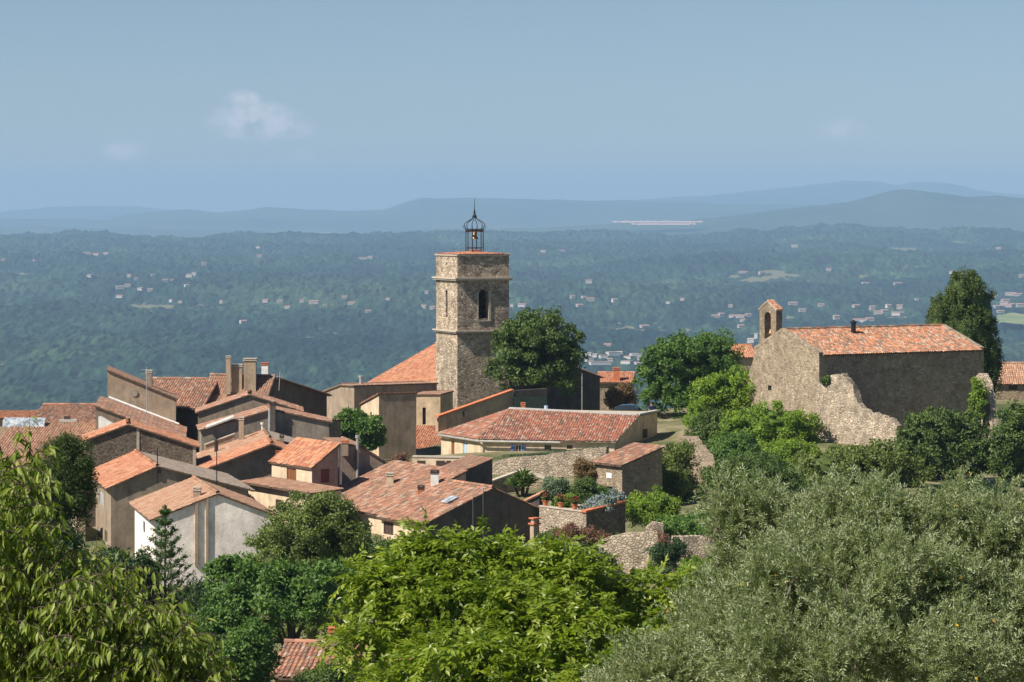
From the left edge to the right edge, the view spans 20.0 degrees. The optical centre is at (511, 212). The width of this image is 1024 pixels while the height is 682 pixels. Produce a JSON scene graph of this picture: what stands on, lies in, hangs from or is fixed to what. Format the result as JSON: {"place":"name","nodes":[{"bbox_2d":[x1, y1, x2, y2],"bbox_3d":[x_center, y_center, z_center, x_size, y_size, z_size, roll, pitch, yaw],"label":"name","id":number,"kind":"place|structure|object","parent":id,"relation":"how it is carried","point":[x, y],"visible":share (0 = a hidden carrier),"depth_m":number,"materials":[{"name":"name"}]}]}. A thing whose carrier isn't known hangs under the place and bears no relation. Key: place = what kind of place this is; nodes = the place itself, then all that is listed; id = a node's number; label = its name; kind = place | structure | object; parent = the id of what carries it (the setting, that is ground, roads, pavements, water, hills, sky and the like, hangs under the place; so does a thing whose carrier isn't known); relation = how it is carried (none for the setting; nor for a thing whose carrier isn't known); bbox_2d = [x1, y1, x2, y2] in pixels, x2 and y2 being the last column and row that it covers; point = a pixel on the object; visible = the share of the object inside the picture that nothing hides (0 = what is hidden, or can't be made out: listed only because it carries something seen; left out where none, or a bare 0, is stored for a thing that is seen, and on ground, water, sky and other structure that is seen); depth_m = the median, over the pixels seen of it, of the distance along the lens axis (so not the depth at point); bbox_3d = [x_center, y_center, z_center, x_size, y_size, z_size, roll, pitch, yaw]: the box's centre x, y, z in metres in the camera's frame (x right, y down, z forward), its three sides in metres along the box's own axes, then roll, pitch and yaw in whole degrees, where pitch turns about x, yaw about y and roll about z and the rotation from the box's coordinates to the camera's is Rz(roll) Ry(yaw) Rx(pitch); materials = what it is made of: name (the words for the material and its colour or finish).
{"place":"outdoors","nodes":[
{"label":"outdoors","id":0,"kind":"place"},
{"bbox_2d":[0,206,170,218],"bbox_3d":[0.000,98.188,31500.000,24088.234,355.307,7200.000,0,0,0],"label":"hills","id":1,"kind":"structure","parent":0,"point":[85,211],"depth_m":30431.83,"materials":[{"name":"blue"}]},
{"bbox_2d":[196,417,294,461],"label":"house","id":2,"kind":"structure","parent":0,"point":[241,440],"depth_m":214.11,"materials":[{"name":"brown tile"}]},
{"bbox_2d":[204,433,234,450],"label":"firewall","id":3,"kind":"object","parent":2,"relation":"attached to","point":[222,440],"visible":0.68,"depth_m":217.15,"materials":[{"name":"paint"}]},
{"bbox_2d":[195,389,303,462],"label":"house","id":4,"kind":"structure","parent":0,"point":[238,402],"depth_m":228.30,"materials":[{"name":"paint"}]},
{"bbox_2d":[0,198,815,232],"bbox_3d":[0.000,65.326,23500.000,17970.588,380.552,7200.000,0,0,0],"label":"hills","id":5,"kind":"structure","parent":0,"point":[439,213],"depth_m":21577.85,"materials":[{"name":"blue"}]},
{"bbox_2d":[0,189,1023,237],"bbox_3d":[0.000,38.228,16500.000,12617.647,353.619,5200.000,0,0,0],"label":"hills","id":6,"kind":"structure","parent":0,"point":[909,209],"depth_m":15394.61,"materials":[{"name":"blue"}]},
{"bbox_2d":[0,180,1023,219],"bbox_3d":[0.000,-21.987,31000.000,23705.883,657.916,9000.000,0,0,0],"label":"hills","id":7,"kind":"structure","parent":0,"point":[831,192],"depth_m":29554.51,"materials":[{"name":"blue"}]},
{"bbox_2d":[0,231,1023,681],"bbox_3d":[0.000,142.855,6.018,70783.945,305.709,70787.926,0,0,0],"label":"ground","id":8,"kind":"structure","parent":0,"point":[670,429],"depth_m":237.46,"materials":[{"name":"soil"}]},
{"bbox_2d":[0,410,37,437],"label":"house","id":9,"kind":"structure","parent":8,"relation":"on","point":[15,413],"depth_m":251.83,"materials":[{"name":"brown tile"}]},
{"bbox_2d":[0,417,95,469],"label":"house","id":10,"kind":"structure","parent":8,"relation":"on","point":[44,428],"depth_m":224.39,"materials":[{"name":"brown tile"}]},
{"bbox_2d":[27,429,101,539],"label":"tree","id":11,"kind":"object","parent":8,"relation":"on","point":[75,478],"visible":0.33,"depth_m":99.63,"materials":[{"name":"green plant"}]},
{"bbox_2d":[33,403,95,421],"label":"house","id":12,"kind":"structure","parent":8,"relation":"on","point":[56,412],"depth_m":249.29,"materials":[{"name":"orange tile"}]},
{"bbox_2d":[41,517,94,572],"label":"tree","id":13,"kind":"object","parent":8,"relation":"on","point":[71,545],"visible":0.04,"depth_m":96.27,"materials":[{"name":"green plant"}]},
{"bbox_2d":[0,416,236,681],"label":"peach tree","id":14,"kind":"object","parent":8,"relation":"on","point":[64,620],"visible":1,"depth_m":17.06,"materials":[{"name":"green plant"}]},
{"bbox_2d":[95,396,186,436],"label":"house","id":15,"kind":"structure","parent":8,"relation":"on","point":[111,409],"depth_m":226.98,"materials":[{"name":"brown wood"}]},
{"bbox_2d":[82,417,200,466],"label":"house","id":16,"kind":"structure","parent":8,"relation":"on","point":[115,440],"depth_m":206.58,"materials":[{"name":"brown stone"}]},
{"bbox_2d":[107,366,178,421],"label":"house","id":17,"kind":"structure","parent":8,"relation":"on","point":[126,387],"depth_m":234.34,"materials":[{"name":"paint"}]},
{"bbox_2d":[96,546,209,618],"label":"tree","id":18,"kind":"object","parent":8,"relation":"on","point":[136,561],"visible":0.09,"depth_m":117.68,"materials":[{"name":"green plant"}]},
{"bbox_2d":[92,449,254,550],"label":"house","id":19,"kind":"structure","parent":8,"relation":"on","point":[124,480],"depth_m":189.16,"materials":[{"name":"paint"}]},
{"bbox_2d":[139,505,211,614],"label":"young fir","id":20,"kind":"object","parent":8,"relation":"on","point":[164,521],"visible":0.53,"depth_m":117.89,"materials":[{"name":"green plant"}]},
{"bbox_2d":[153,377,217,458],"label":"house","id":21,"kind":"structure","parent":8,"relation":"on","point":[194,393],"depth_m":242.30,"materials":[{"name":"brown tile"}]},
{"bbox_2d":[166,578,212,609],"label":"shrub","id":22,"kind":"object","parent":8,"relation":"on","point":[198,586],"visible":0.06,"depth_m":157.53,"materials":[{"name":"green plant"}]},
{"bbox_2d":[129,475,274,586],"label":"white house","id":23,"kind":"structure","parent":8,"relation":"on","point":[211,520],"depth_m":173.06,"materials":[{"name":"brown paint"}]},
{"bbox_2d":[183,600,285,681],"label":"tree","id":24,"kind":"object","parent":8,"relation":"on","point":[250,649],"visible":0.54,"depth_m":111.25,"materials":[{"name":"green plant"}]},
{"bbox_2d":[197,435,286,480],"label":"house","id":25,"kind":"structure","parent":8,"relation":"on","point":[248,461],"depth_m":204.51,"materials":[{"name":"paint"}]},
{"bbox_2d":[196,401,332,451],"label":"house","id":26,"kind":"structure","parent":8,"relation":"on","point":[271,416],"depth_m":219.82,"materials":[{"name":"paint"}]},
{"bbox_2d":[208,355,331,416],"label":"house","id":27,"kind":"structure","parent":8,"relation":"on","point":[233,380],"depth_m":244.45,"materials":[{"name":"paint"}]},
{"bbox_2d":[199,551,360,645],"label":"fig tree","id":28,"kind":"object","parent":8,"relation":"on","point":[284,591],"visible":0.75,"depth_m":139.13,"materials":[{"name":"green plant"}]},
{"bbox_2d":[241,476,343,522],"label":"house","id":29,"kind":"structure","parent":8,"relation":"on","point":[270,491],"depth_m":195.66,"materials":[{"name":"beige stone"}]},
{"bbox_2d":[225,490,384,639],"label":"round tree","id":30,"kind":"object","parent":8,"relation":"on","point":[317,527],"visible":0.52,"depth_m":148.85,"materials":[{"name":"green plant"}]},
{"bbox_2d":[268,437,341,486],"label":"house","id":31,"kind":"structure","parent":8,"relation":"on","point":[307,460],"depth_m":199.47,"materials":[{"name":"orange tile"}]},
{"bbox_2d":[290,658,370,681],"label":"shrub","id":32,"kind":"object","parent":8,"relation":"on","point":[328,675],"visible":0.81,"depth_m":104.31,"materials":[{"name":"green plant"}]},
{"bbox_2d":[329,419,342,437],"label":"house","id":33,"kind":"structure","parent":8,"relation":"on","point":[334,428],"depth_m":224.17,"materials":[{"name":"paint"}]},
{"bbox_2d":[321,435,387,486],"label":"house","id":34,"kind":"structure","parent":8,"relation":"on","point":[358,460],"depth_m":203.28,"materials":[{"name":"paint"}]},
{"bbox_2d":[268,626,445,681],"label":"house","id":35,"kind":"structure","parent":8,"relation":"on","point":[300,654],"depth_m":123.46,"materials":[{"name":"orange tile"}]},
{"bbox_2d":[333,406,387,450],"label":"tree","id":36,"kind":"object","parent":8,"relation":"on","point":[368,429],"visible":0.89,"depth_m":235.15,"materials":[{"name":"green plant"}]},
{"bbox_2d":[323,380,437,418],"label":"house","id":37,"kind":"structure","parent":8,"relation":"on","point":[353,395],"depth_m":266.25,"materials":[{"name":"paint"}]},
{"bbox_2d":[361,533,399,558],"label":"shrub","id":38,"kind":"object","parent":8,"relation":"on","point":[383,543],"visible":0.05,"depth_m":161.57,"materials":[{"name":"green plant"}]},
{"bbox_2d":[359,392,417,459],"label":"house","id":39,"kind":"structure","parent":8,"relation":"on","point":[397,410],"depth_m":246.76,"materials":[{"name":"paint"}]},
{"bbox_2d":[339,460,466,534],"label":"house","id":40,"kind":"structure","parent":8,"relation":"on","point":[374,493],"depth_m":196.24,"materials":[{"name":"brown tile"}]},
{"bbox_2d":[416,425,440,449],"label":"lean to","id":41,"kind":"object","parent":8,"relation":"on","point":[426,436],"visible":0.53,"depth_m":256.27,"materials":[{"name":"orange tile"}]},
{"bbox_2d":[416,390,453,425],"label":"house","id":42,"kind":"structure","parent":8,"relation":"on","point":[430,405],"depth_m":263.90,"materials":[{"name":"paint"}]},
{"bbox_2d":[412,455,464,465],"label":"terrace wall","id":43,"kind":"structure","parent":8,"relation":"on","point":[434,460],"depth_m":213.37,"materials":[{"name":"paint"}]},
{"bbox_2d":[376,478,538,545],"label":"house","id":44,"kind":"structure","parent":8,"relation":"on","point":[449,502],"depth_m":188.57,"materials":[{"name":"brown tile"}]},
{"bbox_2d":[442,455,492,484],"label":"house","id":45,"kind":"structure","parent":8,"relation":"on","point":[478,468],"depth_m":199.95,"materials":[{"name":"orange tile"}]},
{"bbox_2d":[432,251,512,408],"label":"bell tower","id":46,"kind":"structure","parent":8,"relation":"on","point":[472,300],"depth_m":281.12,"materials":[{"name":"stone"}]},
{"bbox_2d":[463,199,485,251],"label":"bell cage","id":47,"kind":"object","parent":46,"relation":"on","point":[474,232],"visible":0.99,"depth_m":283.44,"materials":[{"name":"metal"}]},
{"bbox_2d":[435,389,513,431],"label":"lane wall","id":48,"kind":"structure","parent":8,"relation":"on","point":[480,408],"depth_m":259.75,"materials":[{"name":"paint"}]},
{"bbox_2d":[368,342,602,409],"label":"church","id":49,"kind":"structure","parent":8,"relation":"on","point":[420,365],"depth_m":295.66,"materials":[{"name":"orange tile"}]},
{"bbox_2d":[308,506,699,681],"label":"walnut tree","id":50,"kind":"object","parent":8,"relation":"on","point":[536,611],"visible":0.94,"depth_m":55.99,"materials":[{"name":"green plant"}]},
{"bbox_2d":[492,469,523,492],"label":"ramp wall","id":51,"kind":"structure","parent":8,"relation":"on","point":[498,482],"depth_m":208.49,"materials":[{"name":"stone"}]},
{"bbox_2d":[0,222,1023,409],"bbox_3d":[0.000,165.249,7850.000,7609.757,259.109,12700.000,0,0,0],"label":"forest","id":52,"kind":"object","parent":8,"relation":"on","point":[70,331],"visible":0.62,"depth_m":6501.06,"materials":[{"name":"plant"}]},
{"bbox_2d":[503,467,539,496],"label":"yucca","id":53,"kind":"object","parent":8,"relation":"on","point":[522,479],"visible":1,"depth_m":203.79,"materials":[{"name":"green plant"}]},
{"bbox_2d":[514,396,546,408],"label":"garden screen","id":54,"kind":"object","parent":8,"relation":"on","point":[537,402],"visible":0.57,"depth_m":260.99,"materials":[{"name":"green metal"}]},
{"bbox_2d":[528,517,540,542],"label":"chimney stack","id":55,"kind":"object","parent":8,"relation":"on","point":[534,524],"visible":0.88,"depth_m":183.83,"materials":[{"name":"paint"}]},
{"bbox_2d":[524,490,545,506],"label":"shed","id":56,"kind":"structure","parent":8,"relation":"on","point":[536,499],"depth_m":192.90,"materials":[{"name":"orange ceramic"}]},
{"bbox_2d":[482,305,589,396],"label":"round tree","id":57,"kind":"object","parent":8,"relation":"on","point":[532,348],"visible":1,"depth_m":265.67,"materials":[{"name":"green plant"}]},
{"bbox_2d":[437,402,658,454],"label":"house","id":58,"kind":"structure","parent":8,"relation":"on","point":[522,428],"depth_m":241.89,"materials":[{"name":"brown tile"}]},
{"bbox_2d":[533,526,564,551],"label":"bush","id":59,"kind":"object","parent":8,"relation":"on","point":[546,537],"visible":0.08,"depth_m":175.64,"materials":[{"name":"green plant"}]},
{"bbox_2d":[492,446,608,476],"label":"retaining wall","id":60,"kind":"structure","parent":8,"relation":"on","point":[557,464],"depth_m":220.05,"materials":[{"name":"stone"}]},
{"bbox_2d":[537,474,571,501],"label":"bush","id":61,"kind":"object","parent":8,"relation":"on","point":[553,487],"visible":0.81,"depth_m":195.34,"materials":[{"name":"green plant"}]},
{"bbox_2d":[502,444,607,456],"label":"grass","id":62,"kind":"structure","parent":8,"relation":"on","point":[525,454],"depth_m":222.79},
{"bbox_2d":[551,493,579,507],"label":"bush","id":63,"kind":"object","parent":8,"relation":"on","point":[566,503],"visible":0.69,"depth_m":189.61,"materials":[{"name":"green plant"}]},
{"bbox_2d":[552,521,611,548],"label":"bush","id":64,"kind":"object","parent":8,"relation":"on","point":[570,529],"visible":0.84,"depth_m":171.53,"materials":[{"name":"red plant"}]},
{"bbox_2d":[539,500,625,548],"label":"garden terrace","id":65,"kind":"structure","parent":8,"relation":"on","point":[612,522],"depth_m":187.50,"materials":[{"name":"stone"}]},
{"bbox_2d":[566,475,599,504],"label":"bush","id":66,"kind":"object","parent":8,"relation":"on","point":[584,488],"visible":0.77,"depth_m":194.52,"materials":[{"name":"green plant"}]},
{"bbox_2d":[572,455,596,480],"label":"bush","id":67,"kind":"object","parent":8,"relation":"on","point":[586,467],"visible":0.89,"depth_m":202.56,"materials":[{"name":"brown plant"}]},
{"bbox_2d":[562,538,615,567],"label":"bush","id":68,"kind":"object","parent":8,"relation":"on","point":[612,561],"visible":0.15,"depth_m":170.32,"materials":[{"name":"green plant"}]},
{"bbox_2d":[577,486,626,511],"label":"bush","id":69,"kind":"object","parent":8,"relation":"on","point":[605,499],"visible":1,"depth_m":187.46,"materials":[{"name":"grey plant"}]},
{"bbox_2d":[598,367,634,409],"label":"house","id":70,"kind":"structure","parent":8,"relation":"on","point":[612,378],"depth_m":325.02,"materials":[{"name":"tile"}]},
{"bbox_2d":[603,382,639,409],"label":"bush","id":71,"kind":"object","parent":8,"relation":"on","point":[619,394],"visible":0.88,"depth_m":289.39,"materials":[{"name":"brown plant"}]},
{"bbox_2d":[591,442,664,504],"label":"outhouse","id":72,"kind":"structure","parent":8,"relation":"on","point":[629,468],"depth_m":201.32,"materials":[{"name":"beige stone"}]},
{"bbox_2d":[612,404,644,410],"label":"parked car","id":73,"kind":"object","parent":8,"relation":"on","point":[628,407],"visible":0.08,"depth_m":262.92,"materials":[{"name":"blue paint"}]},
{"bbox_2d":[598,531,659,573],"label":"stone wall","id":74,"kind":"structure","parent":8,"relation":"on","point":[629,548],"depth_m":170.15,"materials":[{"name":"stone"}]},
{"bbox_2d":[625,484,682,530],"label":"shrub","id":75,"kind":"object","parent":8,"relation":"on","point":[648,508],"visible":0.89,"depth_m":189.35,"materials":[{"name":"green plant"}]},
{"bbox_2d":[646,521,662,534],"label":"stone pier","id":76,"kind":"structure","parent":8,"relation":"on","point":[654,525],"depth_m":174.66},
{"bbox_2d":[644,536,694,576],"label":"bush","id":77,"kind":"object","parent":8,"relation":"on","point":[675,550],"visible":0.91,"depth_m":165.39,"materials":[{"name":"green plant"}]},
{"bbox_2d":[662,439,707,501],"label":"shrub","id":78,"kind":"object","parent":8,"relation":"on","point":[678,479],"visible":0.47,"depth_m":204.26,"materials":[{"name":"green plant"}]},
{"bbox_2d":[655,509,719,536],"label":"shrub","id":79,"kind":"object","parent":8,"relation":"on","point":[675,524],"visible":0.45,"depth_m":182.66,"materials":[{"name":"green plant"}]},
{"bbox_2d":[630,326,745,418],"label":"broad tree","id":80,"kind":"object","parent":8,"relation":"on","point":[681,360],"visible":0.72,"depth_m":264.76,"materials":[{"name":"green plant"}]},
{"bbox_2d":[679,436,714,483],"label":"stone wall","id":81,"kind":"structure","parent":8,"relation":"on","point":[704,455],"depth_m":223.31,"materials":[{"name":"stone"}]},
{"bbox_2d":[673,552,726,588],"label":"bush","id":82,"kind":"object","parent":8,"relation":"on","point":[693,562],"visible":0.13,"depth_m":159.78,"materials":[{"name":"green plant"}]},
{"bbox_2d":[671,535,739,571],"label":"stone wall","id":83,"kind":"structure","parent":8,"relation":"on","point":[695,544],"depth_m":169.99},
{"bbox_2d":[683,406,731,446],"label":"shrub","id":84,"kind":"object","parent":8,"relation":"on","point":[702,426],"visible":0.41,"depth_m":239.21,"materials":[{"name":"green plant"}]},
{"bbox_2d":[682,363,755,427],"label":"shrub","id":85,"kind":"object","parent":8,"relation":"on","point":[726,390],"visible":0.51,"depth_m":249.01,"materials":[{"name":"green plant"}]},
{"bbox_2d":[705,428,762,461],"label":"shrub","id":86,"kind":"object","parent":8,"relation":"on","point":[724,446],"visible":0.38,"depth_m":226.85,"materials":[{"name":"green plant"}]},
{"bbox_2d":[696,451,813,495],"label":"shrub","id":87,"kind":"object","parent":8,"relation":"on","point":[794,479],"visible":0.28,"depth_m":210.80,"materials":[{"name":"green plant"}]},
{"bbox_2d":[732,448,791,476],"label":"shrub","id":88,"kind":"object","parent":8,"relation":"on","point":[778,459],"visible":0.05,"depth_m":219.89,"materials":[{"name":"green plant"}]},
{"bbox_2d":[708,399,836,448],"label":"shrub","id":89,"kind":"object","parent":8,"relation":"on","point":[765,424],"visible":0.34,"depth_m":236.87,"materials":[{"name":"green plant"}]},
{"bbox_2d":[758,436,822,461],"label":"shrub","id":90,"kind":"object","parent":8,"relation":"on","point":[786,449],"visible":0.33,"depth_m":227.22,"materials":[{"name":"green plant"}]},
{"bbox_2d":[579,458,1023,681],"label":"olive tree","id":91,"kind":"object","parent":8,"relation":"on","point":[898,594],"visible":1,"depth_m":29.65,"materials":[{"name":"green plant"}]},
{"bbox_2d":[785,449,826,480],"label":"shrub","id":92,"kind":"object","parent":8,"relation":"on","point":[807,472],"visible":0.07,"depth_m":220.92,"materials":[{"name":"green plant"}]},
{"bbox_2d":[815,373,901,450],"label":"ruined wall","id":93,"kind":"structure","parent":8,"relation":"on","point":[847,416],"depth_m":237.12,"materials":[{"name":"stone"}]},
{"bbox_2d":[744,299,983,438],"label":"chapel","id":94,"kind":"structure","parent":8,"relation":"on","point":[898,372],"depth_m":245.22,"materials":[{"name":"beige stone"}]},
{"bbox_2d":[796,437,933,489],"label":"shrub","id":95,"kind":"object","parent":8,"relation":"on","point":[881,455],"visible":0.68,"depth_m":216.96,"materials":[{"name":"green plant"}]},
{"bbox_2d":[887,405,993,480],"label":"oak tree","id":96,"kind":"object","parent":8,"relation":"on","point":[940,444],"visible":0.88,"depth_m":223.80,"materials":[{"name":"green plant"}]},
{"bbox_2d":[924,265,1005,399],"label":"cypress","id":97,"kind":"object","parent":8,"relation":"on","point":[963,306],"visible":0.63,"depth_m":260.67,"materials":[{"name":"green plant"}]},
{"bbox_2d":[914,477,1023,509],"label":"shrub","id":98,"kind":"object","parent":8,"relation":"on","point":[989,486],"visible":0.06,"depth_m":204.70,"materials":[{"name":"green plant"}]},
{"bbox_2d":[967,376,988,435],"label":"bush","id":99,"kind":"object","parent":8,"relation":"on","point":[978,400],"visible":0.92,"depth_m":232.74,"materials":[{"name":"green plant"}]},
{"bbox_2d":[974,373,999,451],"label":"ruined wall","id":100,"kind":"structure","parent":8,"relation":"on","point":[991,414],"depth_m":233.28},
{"bbox_2d":[984,398,1023,486],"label":"oak tree","id":101,"kind":"object","parent":8,"relation":"on","point":[1007,439],"visible":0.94,"depth_m":221.07,"materials":[{"name":"green plant"}]},
{"bbox_2d":[995,362,1023,399],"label":"house","id":102,"kind":"structure","parent":8,"relation":"on","point":[1012,377],"depth_m":280.11,"materials":[{"name":"tile"}]},
{"bbox_2d":[0,0,1023,211],"label":"sky","id":103,"kind":"structure","parent":0,"point":[202,105],"materials":[{"name":"blue"}]},
{"bbox_2d":[513,388,546,406],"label":"lane wall","id":104,"kind":"structure","parent":0,"point":[541,392],"depth_m":263.11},
{"bbox_2d":[612,220,702,224],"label":"quarry","id":105,"kind":"structure","parent":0,"point":[666,222],"depth_m":15122.91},
{"bbox_2d":[653,530,672,545],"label":"bush","id":106,"kind":"object","parent":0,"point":[661,538],"visible":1,"depth_m":165.77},
{"bbox_2d":[729,344,753,370],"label":"house","id":107,"kind":"structure","parent":0,"point":[748,358],"depth_m":300.75,"materials":[{"name":"beige stone"}]},
{"bbox_2d":[997,312,1023,324],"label":"field","id":108,"kind":"structure","parent":0,"point":[1014,318],"depth_m":5570.82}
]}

